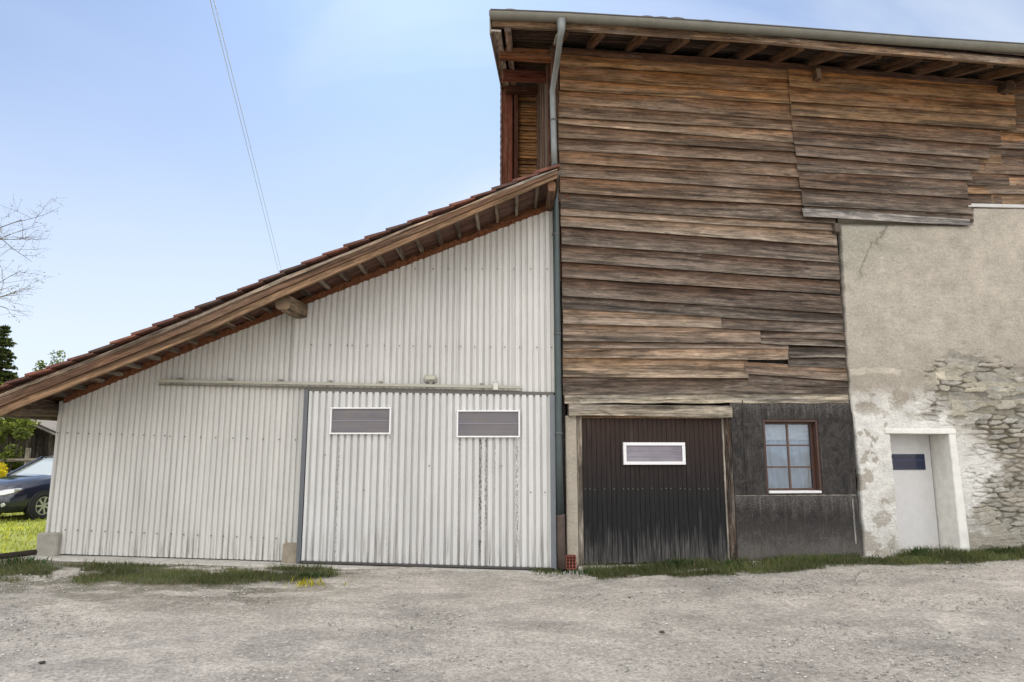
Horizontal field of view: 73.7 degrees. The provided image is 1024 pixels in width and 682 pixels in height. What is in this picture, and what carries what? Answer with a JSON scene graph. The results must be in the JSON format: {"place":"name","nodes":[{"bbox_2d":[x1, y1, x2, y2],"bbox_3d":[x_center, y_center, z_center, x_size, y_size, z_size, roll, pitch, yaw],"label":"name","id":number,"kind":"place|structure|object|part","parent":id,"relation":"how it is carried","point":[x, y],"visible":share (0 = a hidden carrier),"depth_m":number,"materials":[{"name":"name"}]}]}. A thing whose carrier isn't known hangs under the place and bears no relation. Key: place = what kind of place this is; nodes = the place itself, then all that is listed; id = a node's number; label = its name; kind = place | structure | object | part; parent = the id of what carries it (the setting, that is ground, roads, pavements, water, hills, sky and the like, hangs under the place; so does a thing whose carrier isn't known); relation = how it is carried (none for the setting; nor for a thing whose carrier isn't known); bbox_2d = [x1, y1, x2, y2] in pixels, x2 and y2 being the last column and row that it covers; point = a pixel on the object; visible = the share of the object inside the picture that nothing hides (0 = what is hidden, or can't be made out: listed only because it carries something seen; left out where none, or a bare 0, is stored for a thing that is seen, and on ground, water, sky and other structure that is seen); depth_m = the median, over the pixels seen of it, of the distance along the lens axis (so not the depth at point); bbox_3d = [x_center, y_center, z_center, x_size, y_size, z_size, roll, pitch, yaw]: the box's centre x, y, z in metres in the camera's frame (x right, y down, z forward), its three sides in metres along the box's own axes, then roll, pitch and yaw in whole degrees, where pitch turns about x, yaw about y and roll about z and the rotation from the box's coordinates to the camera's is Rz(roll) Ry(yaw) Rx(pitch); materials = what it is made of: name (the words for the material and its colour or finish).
{"place":"outdoors","nodes":[
{"label":"outdoors","id":0,"kind":"place"},
{"bbox_2d":[0,512,46,552],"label":"grass","id":1,"kind":"structure","parent":0,"point":[12,524],"depth_m":13.17,"materials":[{"name":"green plant"}]},
{"bbox_2d":[0,557,365,587],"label":"grass","id":2,"kind":"structure","parent":0,"point":[202,577],"depth_m":8.68,"materials":[{"name":"green plant"}]},
{"bbox_2d":[210,0,278,271],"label":"overhead cable","id":3,"kind":"object","parent":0,"point":[240,120],"visible":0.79,"depth_m":18.01,"materials":[{"name":"paint"}]},
{"bbox_2d":[214,1,280,267],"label":"overhead cable","id":4,"kind":"object","parent":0,"point":[245,127],"visible":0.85,"depth_m":19.07,"materials":[{"name":"paint"}]},
{"bbox_2d":[0,512,1023,681],"bbox_3d":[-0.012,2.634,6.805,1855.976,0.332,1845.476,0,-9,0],"label":"ground","id":5,"kind":"structure","parent":0,"point":[162,629],"depth_m":6.52,"materials":[{"name":"grey gravel"}]},
{"bbox_2d":[0,462,7,476],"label":"garden shrub","id":6,"kind":"object","parent":5,"relation":"on","point":[2,470],"visible":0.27,"depth_m":19.36,"materials":[{"name":"yellow plant"}]},
{"bbox_2d":[0,324,18,384],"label":"conifer tree","id":7,"kind":"object","parent":5,"relation":"on","point":[6,355],"visible":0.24,"depth_m":28.34,"materials":[{"name":"green plant"}]},
{"bbox_2d":[0,379,18,428],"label":"broadleaf tree","id":8,"kind":"object","parent":5,"relation":"on","point":[12,420],"visible":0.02,"depth_m":24.67,"materials":[{"name":"green plant"}]},
{"bbox_2d":[0,549,36,558],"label":"old log","id":9,"kind":"object","parent":5,"relation":"on","point":[20,553],"visible":0.58,"depth_m":9.50,"materials":[{"name":"brown wood"}]},
{"bbox_2d":[0,448,36,464],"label":"wooden fence","id":10,"kind":"object","parent":5,"relation":"on","point":[27,459],"visible":0.13,"depth_m":21.21,"materials":[{"name":"grey wood"}]},
{"bbox_2d":[0,417,40,473],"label":"garden shrub","id":11,"kind":"object","parent":5,"relation":"on","point":[21,432],"visible":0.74,"depth_m":21.73,"materials":[{"name":"green plant"}]},
{"bbox_2d":[0,456,52,519],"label":"parked car","id":12,"kind":"object","parent":5,"relation":"on","point":[25,488],"visible":0.27,"depth_m":16.68,"materials":[{"name":"blue paint"}]},
{"bbox_3d":[-11.933,3.452,19.057,1.580,0.560,3.140,-2,-9,15],"label":"window glass","id":13,"kind":"part","parent":12,"relation":"part of","materials":[{"name":"grey"}]},
{"bbox_2d":[0,419,56,471],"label":"garden hut","id":14,"kind":"object","parent":5,"relation":"on","point":[40,442],"visible":0.08,"depth_m":22.84,"materials":[{"name":"brown wood"}]},
{"bbox_2d":[0,195,65,322],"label":"bare tree","id":15,"kind":"object","parent":5,"relation":"on","point":[20,238],"visible":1,"depth_m":18.53,"materials":[{"name":"grey plant"}]},
{"bbox_2d":[32,350,65,370],"bbox_3d":[-16.934,2.989,24.956,1.605,5.479,1.127,-6,-11,33],"label":"young tree","id":16,"kind":"object","parent":5,"relation":"on","point":[43,365],"visible":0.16,"depth_m":25.31,"materials":[{"name":"green plant"}]},
{"bbox_2d":[0,164,569,574],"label":"metal shed","id":17,"kind":"structure","parent":5,"relation":"on","point":[304,412],"depth_m":9.92,"materials":[{"name":"white metal"}]},
{"bbox_2d":[296,388,556,569],"bbox_3d":[-1.212,1.959,9.828,3.677,2.565,0.130,0,-9,0],"label":"sliding door","id":18,"kind":"structure","parent":17,"relation":"in","point":[464,509],"depth_m":9.81,"materials":[{"name":"paint"}]},
{"bbox_2d":[424,375,436,382],"bbox_3d":[-1.198,0.560,10.039,0.202,0.110,0.112,0,-9,0],"label":"floodlight","id":19,"kind":"object","parent":17,"relation":"attached to","point":[430,377],"visible":1,"depth_m":9.99,"materials":[{"name":"paint"}]},
{"bbox_2d":[271,577,345,586],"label":"flowers","id":20,"kind":"object","parent":5,"relation":"on","point":[302,582],"visible":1,"depth_m":8.30,"materials":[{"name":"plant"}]},
{"bbox_2d":[15,550,968,583],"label":"grass","id":21,"kind":"structure","parent":5,"relation":"on","point":[332,569],"depth_m":9.03,"materials":[{"name":"green plant"}]},
{"bbox_2d":[2,544,1023,577],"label":"weeds","id":22,"kind":"object","parent":5,"relation":"on","point":[920,550],"visible":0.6,"depth_m":9.55,"materials":[{"name":"green plant"}]},
{"bbox_2d":[566,554,575,568],"bbox_3d":[0.825,3.126,9.668,0.146,0.184,0.140,1,-9,-5],"label":"hollow brick","id":23,"kind":"object","parent":5,"relation":"on","point":[570,561],"visible":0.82,"depth_m":9.61,"materials":[{"name":"brick"}]},
{"bbox_2d":[489,9,1023,570],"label":"wooden barn","id":24,"kind":"structure","parent":5,"relation":"on","point":[789,285],"depth_m":10.59,"materials":[{"name":"brown wood"}]},
{"bbox_2d":[582,418,727,564],"bbox_3d":[2.086,2.182,9.995,2.120,2.085,0.077,1,-9,-5],"label":"plank door","id":25,"kind":"structure","parent":24,"relation":"in","point":[653,489],"depth_m":10.00,"materials":[{"name":"paint"}]},
{"bbox_2d":[763,419,821,492],"bbox_3d":[4.184,1.738,10.336,0.864,1.091,0.317,1,-9,-5],"label":"window","id":26,"kind":"structure","parent":24,"relation":"in","point":[791,446],"depth_m":10.41,"materials":[{"name":"brown paint"}]},
{"bbox_2d":[890,435,938,549],"bbox_3d":[6.128,2.350,10.672,0.983,1.753,0.055,1,-9,-5],"label":"white door","id":27,"kind":"structure","parent":24,"relation":"in","point":[911,457],"depth_m":10.67,"materials":[{"name":"paint"}]},
{"bbox_2d":[528,543,1023,579],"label":"grass","id":28,"kind":"structure","parent":5,"relation":"on","point":[978,556],"depth_m":9.45,"materials":[{"name":"green plant"}]},
{"bbox_2d":[0,0,1023,377],"label":"sky","id":29,"kind":"structure","parent":0,"point":[362,118],"materials":[{"name":"blue"}]}
]}

